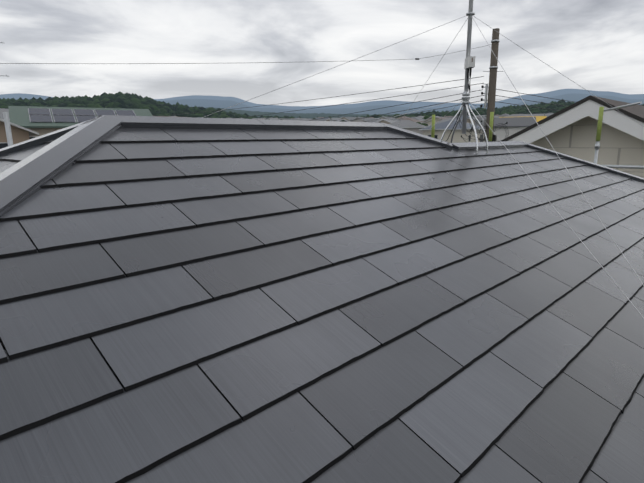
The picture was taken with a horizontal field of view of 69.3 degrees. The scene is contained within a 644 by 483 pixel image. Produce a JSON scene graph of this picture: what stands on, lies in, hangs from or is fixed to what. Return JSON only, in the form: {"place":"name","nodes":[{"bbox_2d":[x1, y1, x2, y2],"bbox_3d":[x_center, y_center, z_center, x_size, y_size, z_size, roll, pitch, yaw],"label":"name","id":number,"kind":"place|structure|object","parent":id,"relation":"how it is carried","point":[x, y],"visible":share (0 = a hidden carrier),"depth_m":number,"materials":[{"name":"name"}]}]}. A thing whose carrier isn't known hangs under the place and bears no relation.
{"place":"outdoors","nodes":[
{"label":"outdoors","id":0,"kind":"place"},
{"bbox_2d":[206,107,408,118],"bbox_3d":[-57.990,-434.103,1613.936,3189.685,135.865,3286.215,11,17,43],"label":"tree line","id":1,"kind":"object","parent":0,"point":[295,115],"depth_m":1437.00,"materials":[{"name":"green plant"}]},
{"bbox_2d":[0,89,643,109],"bbox_3d":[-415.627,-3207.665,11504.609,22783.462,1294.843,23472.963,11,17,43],"label":"mountains","id":2,"kind":"structure","parent":0,"point":[530,97],"depth_m":12883.93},
{"bbox_2d":[0,129,643,480],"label":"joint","id":3,"kind":"object","parent":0,"point":[197,364],"depth_m":1.08,"materials":[{"name":"black"}]},
{"bbox_2d":[75,128,445,162],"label":"roof slates","id":4,"kind":"object","parent":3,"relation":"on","point":[135,144],"visible":0.83,"depth_m":2.42,"materials":[{"name":"grey stone"}]},
{"bbox_2d":[0,147,643,482],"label":"roof slates","id":5,"kind":"object","parent":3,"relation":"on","point":[154,320],"visible":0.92,"depth_m":1.33,"materials":[{"name":"paint"}]},
{"bbox_2d":[0,0,643,105],"label":"sky","id":6,"kind":"structure","parent":0,"point":[598,45],"materials":[{"name":"grey"}]},
{"bbox_2d":[15,93,643,114],"bbox_3d":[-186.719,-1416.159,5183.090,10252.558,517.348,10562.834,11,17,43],"label":"mountains","id":7,"kind":"structure","parent":0,"point":[225,104],"depth_m":5479.33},
{"bbox_3d":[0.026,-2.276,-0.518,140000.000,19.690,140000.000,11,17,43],"label":"ground","id":8,"kind":"structure","parent":0,"visible":0},
{"bbox_2d":[0,106,553,148],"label":"town houses","id":9,"kind":"structure","parent":8,"relation":"on","point":[23,128],"depth_m":76.81,"materials":[{"name":"multicoloured"}]},
{"bbox_2d":[28,108,135,121],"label":"solar panels","id":10,"kind":"object","parent":9,"relation":"on","point":[39,114],"visible":0.79,"depth_m":40.86,"materials":[{"name":"grey"}]},
{"bbox_2d":[3,102,643,168],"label":"scaffold","id":11,"kind":"object","parent":8,"relation":"on","point":[10,139],"visible":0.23,"depth_m":6.99,"materials":[{"name":"yellow metal"}]},
{"bbox_2d":[266,115,429,125],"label":"garden trees","id":12,"kind":"object","parent":8,"relation":"on","point":[425,118],"visible":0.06,"depth_m":156.41,"materials":[{"name":"green plant"}]},
{"bbox_2d":[459,28,508,141],"bbox_3d":[4.795,-0.932,14.411,1.618,10.529,0.450,-1,12,-3],"label":"utility pole","id":13,"kind":"object","parent":8,"relation":"on","point":[490,89],"visible":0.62,"depth_m":13.67,"materials":[{"name":"wood"}]},
{"bbox_2d":[0,44,573,121],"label":"overhead cables","id":14,"kind":"object","parent":13,"relation":"hanging from","point":[351,94],"visible":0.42,"depth_m":15.19,"materials":[{"name":"black plastic"}]},
{"bbox_2d":[501,95,643,177],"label":"neighbour house","id":15,"kind":"structure","parent":8,"relation":"on","point":[570,130],"depth_m":9.28,"materials":[{"name":"beige paint"}]},
{"bbox_3d":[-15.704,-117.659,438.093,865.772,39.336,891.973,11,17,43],"label":"hills","id":16,"kind":"structure","parent":0,"visible":0},
{"bbox_2d":[0,92,643,118],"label":"forest trees","id":17,"kind":"object","parent":16,"relation":"on","point":[129,101],"visible":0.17,"depth_m":344.55,"materials":[{"name":"green plant"}]},
{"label":"house walls","id":18,"kind":"object","parent":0,"visible":0},
{"bbox_2d":[0,115,643,216],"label":"roof ridge caps","id":19,"kind":"object","parent":18,"relation":"on","point":[26,178],"visible":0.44,"depth_m":2.14,"materials":[{"name":"grey metal"}]},
{"bbox_2d":[0,137,59,172],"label":"roof slates","id":20,"kind":"object","parent":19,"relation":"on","point":[7,161],"visible":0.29,"depth_m":2.00,"materials":[{"name":"paint"}]},
{"bbox_2d":[202,15,643,317],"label":"guy wires","id":21,"kind":"object","parent":19,"relation":"on","point":[503,144],"visible":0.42,"depth_m":3.08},
{"bbox_2d":[441,0,487,153],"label":"antenna mount","id":22,"kind":"object","parent":19,"relation":"on","point":[469,64],"visible":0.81,"depth_m":3.77,"materials":[{"name":"silver metal"}]}
]}

